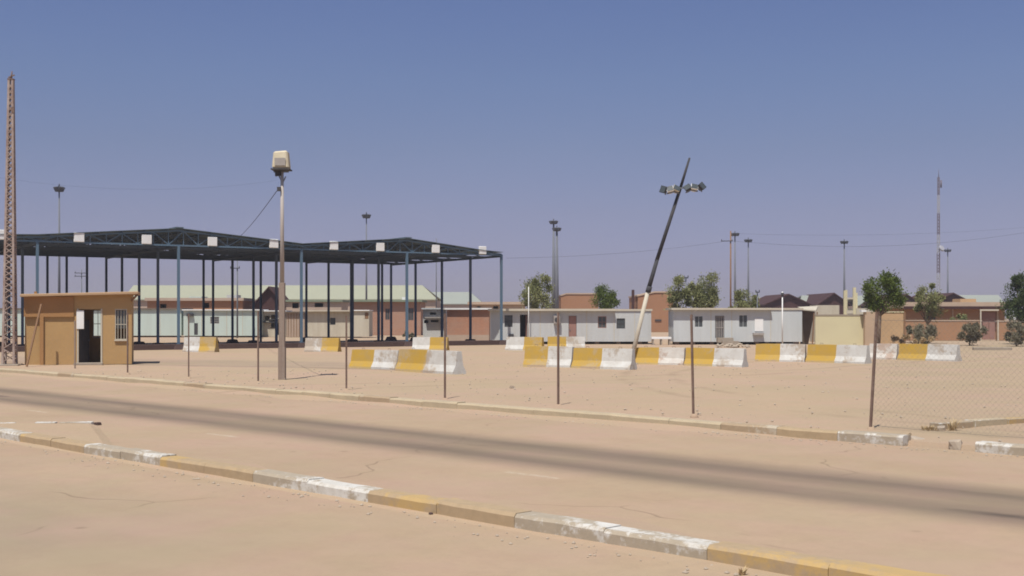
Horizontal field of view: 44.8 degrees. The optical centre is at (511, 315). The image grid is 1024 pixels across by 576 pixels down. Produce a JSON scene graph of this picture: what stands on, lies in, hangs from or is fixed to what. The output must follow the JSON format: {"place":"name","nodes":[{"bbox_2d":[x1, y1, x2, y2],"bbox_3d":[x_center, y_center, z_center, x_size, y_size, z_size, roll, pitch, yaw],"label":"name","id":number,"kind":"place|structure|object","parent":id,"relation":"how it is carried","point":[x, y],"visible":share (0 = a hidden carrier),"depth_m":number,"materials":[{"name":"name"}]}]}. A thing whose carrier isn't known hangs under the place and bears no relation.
{"place":"outdoors","nodes":[
{"label":"outdoors","id":0,"kind":"place"},
{"bbox_2d":[251,286,294,309],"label":"gabled house","id":1,"kind":"structure","parent":0,"point":[268,298],"depth_m":150.00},
{"bbox_2d":[285,300,349,311],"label":"block house","id":2,"kind":"structure","parent":0,"point":[322,304],"depth_m":150.00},
{"bbox_2d":[354,297,426,334],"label":"brick house","id":3,"kind":"structure","parent":0,"point":[398,317],"depth_m":134.00,"materials":[{"name":"red brick"}]},
{"bbox_2d":[408,308,413,320],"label":"window","id":4,"kind":"structure","parent":3,"relation":"in","point":[410,310],"depth_m":134.07,"materials":[{"name":"grey glass"}]},
{"bbox_2d":[0,438,789,575],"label":"terrain","id":5,"kind":"structure","parent":0,"point":[684,560],"depth_m":13.04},
{"bbox_2d":[444,308,492,340],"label":"brick house","id":6,"kind":"structure","parent":0,"point":[457,324],"depth_m":104.00,"materials":[{"name":"red brick"}]},
{"bbox_2d":[0,372,1023,575],"bbox_3d":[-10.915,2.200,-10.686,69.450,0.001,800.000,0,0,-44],"label":"road","id":7,"kind":"structure","parent":0,"point":[949,512],"depth_m":15.38,"materials":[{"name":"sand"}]},
{"bbox_2d":[0,423,112,444],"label":"median slab","id":8,"kind":"structure","parent":7,"relation":"on","point":[88,432],"depth_m":23.38,"materials":[{"name":"concrete"}]},
{"bbox_2d":[0,427,948,575],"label":"median kerb","id":9,"kind":"structure","parent":7,"relation":"on","point":[790,563],"depth_m":12.89,"materials":[{"name":"white paint"}]},
{"bbox_2d":[0,368,1023,455],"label":"kerb","id":10,"kind":"structure","parent":7,"relation":"on","point":[882,438],"depth_m":25.93,"materials":[{"name":"white paint"}]},
{"bbox_2d":[3,356,1023,575],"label":"pebbles","id":11,"kind":"object","parent":7,"relation":"on","point":[686,569],"visible":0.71,"depth_m":26.71,"materials":[{"name":"stone"}]},
{"bbox_2d":[0,317,1023,450],"bbox_3d":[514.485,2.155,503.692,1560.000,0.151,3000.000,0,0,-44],"label":"ground","id":12,"kind":"structure","parent":0,"point":[725,396],"depth_m":39.07,"materials":[{"name":"sand"}]},
{"bbox_2d":[0,71,22,365],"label":"lattice pole","id":13,"kind":"object","parent":12,"relation":"on","point":[8,177],"visible":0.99,"depth_m":52.48,"materials":[{"name":"metal"}]},
{"bbox_2d":[26,304,41,366],"bbox_3d":[-19.983,0.807,51.955,0.088,2.616,1.021,0,0,16],"label":"leaning plank","id":14,"kind":"object","parent":12,"relation":"on","point":[34,333],"visible":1,"depth_m":51.93,"materials":[{"name":"brown wood"}]},
{"bbox_2d":[53,184,64,292],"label":"floodlight mast","id":15,"kind":"object","parent":12,"relation":"on","point":[58,188],"visible":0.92,"depth_m":130.90,"materials":[{"name":"metal"}]},
{"bbox_2d":[74,321,75,367],"bbox_3d":[-17.568,1.200,49.954,0.050,2.000,0.050,0,0,0],"label":"thin post","id":16,"kind":"object","parent":12,"relation":"on","point":[74,344],"visible":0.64,"depth_m":49.94,"materials":[{"name":"metal"}]},
{"bbox_2d":[20,291,139,364],"bbox_3d":[-18.881,0.548,54.599,4.805,3.205,3.100,0,0,-15],"label":"guard booth","id":17,"kind":"object","parent":12,"relation":"on","point":[53,342],"visible":0.94,"depth_m":53.54,"materials":[{"name":"paint"}]},
{"bbox_2d":[79,320,89,362],"bbox_3d":[-18.595,1.126,54.076,0.089,1.888,0.795,0,0,12],"label":"door","id":18,"kind":"structure","parent":17,"relation":"in","point":[84,339],"depth_m":54.08,"materials":[{"name":"metal"}]},
{"bbox_2d":[114,309,126,340],"bbox_3d":[-16.995,0.400,54.012,0.547,1.392,0.150,0,0,-15],"label":"window","id":19,"kind":"structure","parent":17,"relation":"in","point":[120,316],"depth_m":54.07,"materials":[{"name":"white glass"}]},
{"bbox_2d":[0,308,192,336],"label":"prefab hut","id":20,"kind":"object","parent":12,"relation":"on","point":[167,322],"visible":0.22,"depth_m":122.00,"materials":[{"name":"white metal"}]},
{"bbox_2d":[145,295,251,308],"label":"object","id":21,"kind":"object","parent":12,"relation":"on","point":[219,303],"visible":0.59,"depth_m":150.00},
{"bbox_2d":[182,337,218,351],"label":"traffic barrier","id":22,"kind":"object","parent":12,"relation":"on","point":[203,344],"visible":0.94,"depth_m":72.31,"materials":[{"name":"white paint"}]},
{"bbox_2d":[182,309,266,336],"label":"prefab hut","id":23,"kind":"object","parent":12,"relation":"on","point":[222,322],"visible":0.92,"depth_m":121.00,"materials":[{"name":"white paint"}]},
{"bbox_2d":[230,261,239,337],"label":"utility pole","id":24,"kind":"object","parent":12,"relation":"on","point":[237,268],"visible":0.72,"depth_m":117.94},
{"bbox_2d":[0,227,505,351],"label":"steel canopy","id":25,"kind":"object","parent":12,"relation":"on","point":[179,243],"visible":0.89,"depth_m":86.53,"materials":[{"name":"blue metal"}]},
{"bbox_2d":[257,311,260,381],"bbox_3d":[-8.047,1.049,39.459,0.234,2.402,0.236,0,0,0],"label":"fence post","id":26,"kind":"object","parent":12,"relation":"on","point":[258,346],"visible":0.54,"depth_m":39.45,"materials":[{"name":"metal"}]},
{"bbox_2d":[262,310,291,336],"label":"storage shed","id":27,"kind":"structure","parent":12,"relation":"on","point":[269,327],"depth_m":123.00,"materials":[{"name":"white paint"}]},
{"bbox_2d":[271,150,291,379],"bbox_3d":[-7.690,-1.648,41.466,0.620,7.695,0.580,0,0,0],"label":"box light pole","id":28,"kind":"object","parent":12,"relation":"on","point":[281,165],"visible":0.91,"depth_m":41.37,"materials":[{"name":"metal"}]},
{"bbox_2d":[129,285,440,309],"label":"hangar","id":29,"kind":"structure","parent":12,"relation":"on","point":[319,292],"depth_m":218.01,"materials":[{"name":"metal"}]},
{"bbox_2d":[285,312,309,336],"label":"storage shed","id":30,"kind":"structure","parent":12,"relation":"on","point":[292,324],"depth_m":122.00,"materials":[{"name":"beige metal"}]},
{"bbox_2d":[304,337,341,351],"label":"traffic barrier","id":31,"kind":"object","parent":12,"relation":"on","point":[312,344],"visible":0.98,"depth_m":72.86,"materials":[{"name":"white paint"}]},
{"bbox_2d":[304,310,349,335],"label":"prefab hut","id":32,"kind":"object","parent":12,"relation":"on","point":[317,322],"visible":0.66,"depth_m":120.00,"materials":[{"name":"beige metal"}]},
{"bbox_2d":[344,316,348,389],"bbox_3d":[-4.720,1.125,35.456,0.234,2.250,0.236,0,0,0],"label":"fence post","id":33,"kind":"object","parent":12,"relation":"on","point":[346,388],"visible":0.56,"depth_m":35.45,"materials":[{"name":"metal"}]},
{"bbox_2d":[354,310,372,336],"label":"prefab hut","id":34,"kind":"object","parent":12,"relation":"on","point":[363,323],"visible":0.81,"depth_m":119.00,"materials":[{"name":"white paint"}]},
{"bbox_2d":[362,212,370,299],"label":"floodlight mast","id":35,"kind":"object","parent":12,"relation":"on","point":[366,215],"visible":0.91,"depth_m":166.89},
{"bbox_2d":[348,348,398,369],"bbox_3d":[-5.408,1.711,49.542,2.663,0.837,0.614,0,0,41],"label":"traffic barrier","id":36,"kind":"object","parent":12,"relation":"on","point":[362,358],"visible":0.93,"depth_m":49.37,"materials":[{"name":"white paint"}]},
{"bbox_2d":[395,348,465,373],"bbox_3d":[-3.083,1.671,46.394,0.612,0.917,3.869,0,0,-38],"label":"traffic barrier","id":37,"kind":"object","parent":12,"relation":"on","point":[420,360],"visible":0.82,"depth_m":46.07,"materials":[{"name":"white paint"}]},
{"bbox_2d":[412,337,448,349],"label":"traffic barrier","id":38,"kind":"object","parent":12,"relation":"on","point":[430,343],"visible":0.9,"depth_m":76.27,"materials":[{"name":"white paint"}]},
{"bbox_2d":[421,308,446,336],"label":"white stall","id":39,"kind":"object","parent":12,"relation":"on","point":[431,322],"visible":0.72,"depth_m":108.00},
{"bbox_2d":[443,314,447,398],"bbox_3d":[-1.685,1.098,31.365,0.234,2.304,0.236,0,0,0],"label":"fence post","id":40,"kind":"object","parent":12,"relation":"on","point":[445,357],"visible":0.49,"depth_m":31.36,"materials":[{"name":"metal"}]},
{"bbox_2d":[432,292,481,307],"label":"hangar","id":41,"kind":"structure","parent":12,"relation":"on","point":[455,299],"depth_m":302.78,"materials":[{"name":"metal"}]},
{"bbox_2d":[467,302,524,308],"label":"roof","id":42,"kind":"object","parent":12,"relation":"on","point":[508,305],"visible":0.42,"depth_m":140.00,"materials":[{"name":"pink paint"}]},
{"bbox_2d":[505,337,543,349],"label":"traffic barrier","id":43,"kind":"object","parent":12,"relation":"on","point":[516,343],"visible":0.87,"depth_m":76.03,"materials":[{"name":"white paint"}]},
{"bbox_2d":[518,271,557,308],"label":"olive tree","id":44,"kind":"object","parent":12,"relation":"on","point":[537,292],"visible":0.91,"depth_m":103.87,"materials":[{"name":"green plant"}]},
{"bbox_2d":[523,344,573,367],"bbox_3d":[1.545,1.661,51.235,2.192,0.937,0.611,0,0,29],"label":"traffic barrier","id":45,"kind":"object","parent":12,"relation":"on","point":[540,356],"visible":0.92,"depth_m":51.07,"materials":[{"name":"white paint"}]},
{"bbox_2d":[549,219,557,308],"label":"floodlight mast","id":46,"kind":"object","parent":12,"relation":"on","point":[553,222],"visible":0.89,"depth_m":191.80,"materials":[{"name":"metal"}]},
{"bbox_2d":[552,226,561,308],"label":"floodlight mast","id":47,"kind":"object","parent":12,"relation":"on","point":[556,229],"visible":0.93,"depth_m":183.80,"materials":[{"name":"metal"}]},
{"bbox_2d":[556,313,560,404],"bbox_3d":[1.097,1.087,29.124,0.234,2.325,0.236,0,0,0],"label":"fence post","id":48,"kind":"object","parent":12,"relation":"on","point":[558,359],"visible":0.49,"depth_m":29.11,"materials":[{"name":"metal"}]},
{"bbox_2d":[548,336,584,347],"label":"traffic barrier","id":49,"kind":"object","parent":12,"relation":"on","point":[576,342],"visible":0.82,"depth_m":79.71,"materials":[{"name":"white paint"}]},
{"bbox_2d":[488,287,651,343],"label":"site cabin","id":50,"kind":"object","parent":12,"relation":"on","point":[605,326],"visible":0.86,"depth_m":92.30,"materials":[{"name":"white metal"}]},
{"bbox_2d":[505,315,512,326],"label":"window","id":51,"kind":"structure","parent":50,"relation":"in","point":[508,318],"depth_m":92.37,"materials":[{"name":"grey glass"}]},
{"bbox_2d":[569,316,575,336],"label":"door","id":52,"kind":"structure","parent":50,"relation":"in","point":[572,319],"depth_m":92.33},
{"bbox_2d":[598,316,605,327],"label":"window","id":53,"kind":"structure","parent":50,"relation":"in","point":[601,319],"depth_m":92.37,"materials":[{"name":"grey glass"}]},
{"bbox_2d":[617,318,624,328],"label":"window","id":54,"kind":"structure","parent":50,"relation":"in","point":[620,321],"depth_m":92.37,"materials":[{"name":"grey glass"}]},
{"bbox_2d":[571,346,636,369],"bbox_3d":[3.672,1.681,49.684,2.684,0.897,0.614,0,0,34],"label":"traffic barrier","id":55,"kind":"object","parent":12,"relation":"on","point":[607,358],"visible":0.98,"depth_m":49.45,"materials":[{"name":"white paint"}]},
{"bbox_2d":[589,283,620,308],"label":"olive tree","id":56,"kind":"object","parent":12,"relation":"on","point":[609,299],"visible":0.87,"depth_m":109.57,"materials":[{"name":"green plant"}]},
{"bbox_2d":[635,346,685,364],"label":"traffic barrier","id":57,"kind":"object","parent":12,"relation":"on","point":[660,355],"visible":0.98,"depth_m":53.71,"materials":[{"name":"white paint"}]},
{"bbox_2d":[651,337,670,344],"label":"bench slab","id":58,"kind":"structure","parent":12,"relation":"on","point":[660,338],"depth_m":90.03,"materials":[{"name":"white paint"}]},
{"bbox_2d":[632,158,705,363],"bbox_3d":[6.642,-2.292,54.035,3.580,9.179,0.662,0,0,0],"label":"leaning floodlight pole","id":59,"kind":"object","parent":12,"relation":"on","point":[688,187],"visible":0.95,"depth_m":53.99,"materials":[{"name":"grey metal"}]},
{"bbox_2d":[661,274,693,309],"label":"olive tree","id":60,"kind":"object","parent":12,"relation":"on","point":[680,296],"visible":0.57,"depth_m":96.81,"materials":[{"name":"green plant"}]},
{"bbox_2d":[690,315,698,417],"bbox_3d":[3.858,1.114,26.306,0.234,2.273,0.236,0,0,0],"label":"fence post","id":61,"kind":"object","parent":12,"relation":"on","point":[693,415],"visible":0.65,"depth_m":26.30,"materials":[{"name":"metal"}]},
{"bbox_2d":[685,269,724,307],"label":"olive tree","id":62,"kind":"object","parent":12,"relation":"on","point":[709,298],"visible":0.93,"depth_m":98.48,"materials":[{"name":"green plant"}]},
{"bbox_2d":[684,346,747,366],"bbox_3d":[8.576,1.711,52.303,2.731,0.837,0.608,0,0,37],"label":"traffic barrier","id":63,"kind":"object","parent":12,"relation":"on","point":[727,357],"visible":0.98,"depth_m":52.03,"materials":[{"name":"white paint"}]},
{"bbox_2d":[721,231,731,306],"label":"utility pole","id":64,"kind":"object","parent":12,"relation":"on","point":[730,273],"visible":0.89,"depth_m":139.93,"materials":[{"name":"grey wood"}]},
{"bbox_2d":[716,343,750,347],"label":"rubble heap","id":65,"kind":"object","parent":12,"relation":"on","point":[732,345],"visible":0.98,"depth_m":82.71,"materials":[{"name":"stone"}]},
{"bbox_2d":[666,308,802,344],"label":"site cabin","id":66,"kind":"object","parent":12,"relation":"on","point":[725,326],"visible":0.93,"depth_m":90.50,"materials":[{"name":"white metal"}]},
{"bbox_2d":[694,316,702,326],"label":"window","id":67,"kind":"structure","parent":66,"relation":"in","point":[698,320],"depth_m":90.56,"materials":[{"name":"grey glass"}]},
{"bbox_2d":[715,316,723,337],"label":"door","id":68,"kind":"structure","parent":66,"relation":"in","point":[719,320],"depth_m":90.54,"materials":[{"name":"metal"}]},
{"bbox_2d":[739,315,747,326],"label":"window","id":69,"kind":"structure","parent":66,"relation":"in","point":[743,319],"depth_m":90.56,"materials":[{"name":"grey glass"}]},
{"bbox_2d":[731,232,739,307],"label":"floodlight mast","id":70,"kind":"object","parent":12,"relation":"on","point":[734,234],"visible":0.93,"depth_m":201.88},
{"bbox_2d":[728,288,760,307],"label":"olive bush","id":71,"kind":"object","parent":12,"relation":"on","point":[739,296],"visible":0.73,"depth_m":100.64,"materials":[{"name":"green plant"}]},
{"bbox_2d":[744,238,751,300],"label":"floodlight mast","id":72,"kind":"object","parent":12,"relation":"on","point":[748,240],"visible":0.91,"depth_m":219.88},
{"bbox_2d":[748,294,812,310],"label":"gabled hall","id":73,"kind":"structure","parent":12,"relation":"on","point":[775,301],"depth_m":205.00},
{"bbox_2d":[755,342,806,361],"bbox_3d":[12.403,1.681,57.335,2.292,0.897,0.611,0,0,26],"label":"traffic barrier","id":74,"kind":"object","parent":12,"relation":"on","point":[781,352],"visible":0.97,"depth_m":57.15,"materials":[{"name":"white paint"}]},
{"bbox_2d":[798,306,817,343],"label":"guard booth","id":75,"kind":"object","parent":12,"relation":"on","point":[808,312],"visible":0.68,"depth_m":92.15,"materials":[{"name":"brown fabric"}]},
{"bbox_2d":[806,293,850,313],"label":"gabled hall","id":76,"kind":"structure","parent":12,"relation":"on","point":[826,299],"depth_m":205.00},
{"bbox_2d":[814,314,862,344],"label":"compound wall","id":77,"kind":"structure","parent":12,"relation":"on","point":[838,329],"depth_m":88.50,"materials":[{"name":"paint"}]},
{"bbox_2d":[805,343,871,363],"bbox_3d":[14.604,1.681,55.670,0.607,0.897,3.021,0,0,-43],"label":"traffic barrier","id":78,"kind":"object","parent":12,"relation":"on","point":[828,353],"visible":0.97,"depth_m":55.43,"materials":[{"name":"white paint"}]},
{"bbox_2d":[810,287,872,341],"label":"unfinished frame","id":79,"kind":"object","parent":12,"relation":"on","point":[829,309],"visible":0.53,"depth_m":100.00,"materials":[{"name":"concrete"}]},
{"bbox_2d":[840,239,848,290],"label":"floodlight mast","id":80,"kind":"object","parent":12,"relation":"on","point":[844,242],"visible":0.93,"depth_m":222.87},
{"bbox_2d":[859,310,874,344],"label":"compound wall","id":81,"kind":"structure","parent":12,"relation":"on","point":[868,326],"depth_m":88.00,"materials":[{"name":"pink paint"}]},
{"bbox_2d":[867,312,878,429],"bbox_3d":[6.695,1.090,23.192,0.233,2.320,0.236,0,0,38],"label":"fence post","id":82,"kind":"object","parent":12,"relation":"on","point":[873,376],"visible":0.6,"depth_m":23.19,"materials":[{"name":"metal"}]},
{"bbox_2d":[873,318,1023,437],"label":"chain link mesh","id":83,"kind":"object","parent":82,"relation":"attached to","point":[953,373],"visible":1,"depth_m":22.09,"materials":[{"name":"metal"}]},
{"bbox_2d":[869,342,898,359],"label":"traffic barrier","id":84,"kind":"object","parent":12,"relation":"on","point":[889,353],"visible":0.73,"depth_m":60.42,"materials":[{"name":"white paint"}]},
{"bbox_2d":[859,267,911,343],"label":"green tree","id":85,"kind":"object","parent":12,"relation":"on","point":[874,300],"visible":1,"depth_m":82.76,"materials":[{"name":"green plant"}]},
{"bbox_2d":[891,334,934,343],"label":"dry bush","id":86,"kind":"object","parent":12,"relation":"on","point":[906,337],"visible":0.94,"depth_m":83.54,"materials":[{"name":"brown plant"}]},
{"bbox_2d":[906,321,939,343],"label":"grey bush","id":87,"kind":"object","parent":12,"relation":"on","point":[931,331],"visible":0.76,"depth_m":90.46,"materials":[{"name":"green plant"}]},
{"bbox_2d":[913,282,945,343],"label":"olive tree","id":88,"kind":"object","parent":12,"relation":"on","point":[934,300],"visible":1,"depth_m":93.75,"materials":[{"name":"green plant"}]},
{"bbox_2d":[897,342,961,361],"bbox_3d":[19.675,1.701,58.633,0.613,0.857,3.092,0,0,-38],"label":"traffic barrier","id":89,"kind":"object","parent":12,"relation":"on","point":[936,353],"visible":0.95,"depth_m":58.38,"materials":[{"name":"white paint"}]},
{"bbox_2d":[937,170,943,292],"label":"radio mast","id":90,"kind":"object","parent":12,"relation":"on","point":[941,248],"visible":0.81,"depth_m":270.02,"materials":[{"name":"metal"}]},
{"bbox_2d":[875,299,1007,338],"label":"terracotta building","id":91,"kind":"structure","parent":12,"relation":"on","point":[970,308],"depth_m":112.00,"materials":[{"name":"brown brick"}]},
{"bbox_2d":[981,312,995,331],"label":"door","id":92,"kind":"structure","parent":91,"relation":"in","point":[986,316],"depth_m":112.05,"materials":[{"name":"metal"}]},
{"bbox_2d":[944,248,950,292],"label":"floodlight mast","id":93,"kind":"object","parent":12,"relation":"on","point":[948,250],"visible":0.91,"depth_m":250.88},
{"bbox_2d":[946,419,961,430],"bbox_3d":[8.120,1.991,22.854,0.465,0.239,0.366,0,0,-28],"label":"dry weed","id":94,"kind":"object","parent":12,"relation":"on","point":[951,427],"visible":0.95,"depth_m":22.83,"materials":[{"name":"beige plant"}]},
{"bbox_2d":[949,439,961,449],"bbox_3d":[7.321,2.136,20.505,0.196,0.176,0.240,-7,-4,26],"label":"broken kerb stone","id":95,"kind":"object","parent":12,"relation":"on","point":[955,444],"visible":0.86,"depth_m":20.41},
{"bbox_2d":[949,313,967,319],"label":"olive bush","id":96,"kind":"object","parent":12,"relation":"on","point":[963,316],"visible":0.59,"depth_m":108.11,"materials":[{"name":"green plant"}]},
{"bbox_2d":[956,321,988,345],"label":"grey bush","id":97,"kind":"object","parent":12,"relation":"on","point":[972,331],"visible":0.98,"depth_m":87.44,"materials":[{"name":"green plant"}]},
{"bbox_2d":[929,417,1023,428],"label":"side kerb","id":98,"kind":"structure","parent":12,"relation":"on","point":[966,423],"depth_m":23.73,"materials":[{"name":"white paint"}]},
{"bbox_2d":[980,309,998,340],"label":"yard gate","id":99,"kind":"structure","parent":12,"relation":"on","point":[990,335],"depth_m":105.28,"materials":[{"name":"metal"}]},
{"bbox_2d":[972,347,1011,349],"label":"kerb","id":100,"kind":"structure","parent":12,"relation":"on","point":[991,348],"depth_m":76.45,"materials":[{"name":"concrete"}]},
{"bbox_2d":[995,269,1023,343],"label":"dark tree","id":101,"kind":"object","parent":12,"relation":"on","point":[1017,301],"visible":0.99,"depth_m":91.66,"materials":[{"name":"green plant"}]},
{"bbox_2d":[1003,319,1023,346],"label":"grey bush","id":102,"kind":"object","parent":12,"relation":"on","point":[1015,337],"visible":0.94,"depth_m":85.61,"materials":[{"name":"green plant"}]},
{"bbox_2d":[0,0,1023,316],"label":"sky","id":103,"kind":"structure","parent":0,"point":[815,125],"materials":[{"name":"blue"}]},
{"bbox_2d":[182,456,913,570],"bbox_3d":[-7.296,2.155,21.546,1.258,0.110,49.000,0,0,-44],"label":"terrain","id":104,"kind":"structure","parent":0,"point":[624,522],"depth_m":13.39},
{"bbox_2d":[559,293,597,308],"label":"block hall","id":105,"kind":"structure","parent":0,"point":[574,300],"depth_m":185.00,"materials":[{"name":"brick"}]},
{"bbox_2d":[628,290,672,331],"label":"block hall","id":106,"kind":"structure","parent":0,"point":[657,304],"depth_m":160.00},
{"bbox_2d":[847,296,863,307],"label":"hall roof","id":107,"kind":"structure","parent":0,"point":[860,300],"depth_m":244.62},
{"bbox_2d":[858,294,915,311],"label":"gabled hall","id":108,"kind":"structure","parent":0,"point":[910,298],"depth_m":205.00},
{"bbox_2d":[878,311,905,344],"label":"compound wall","id":109,"kind":"structure","parent":0,"point":[891,330],"depth_m":90.00,"materials":[{"name":"beige paint"}]},
{"bbox_2d":[912,293,964,301],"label":"gabled hall","id":110,"kind":"structure","parent":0,"point":[949,297],"depth_m":205.00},
{"bbox_2d":[906,320,981,340],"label":"yard wall","id":111,"kind":"structure","parent":0,"point":[942,330],"depth_m":105.23,"materials":[{"name":"brick"}]},
{"bbox_2d":[959,295,1002,301],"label":"hall roof","id":112,"kind":"structure","parent":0,"point":[987,298],"depth_m":240.72,"materials":[{"name":"metal"}]},
{"bbox_2d":[996,321,1023,340],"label":"yard wall","id":113,"kind":"structure","parent":0,"point":[1003,328],"depth_m":105.23,"materials":[{"name":"concrete"}]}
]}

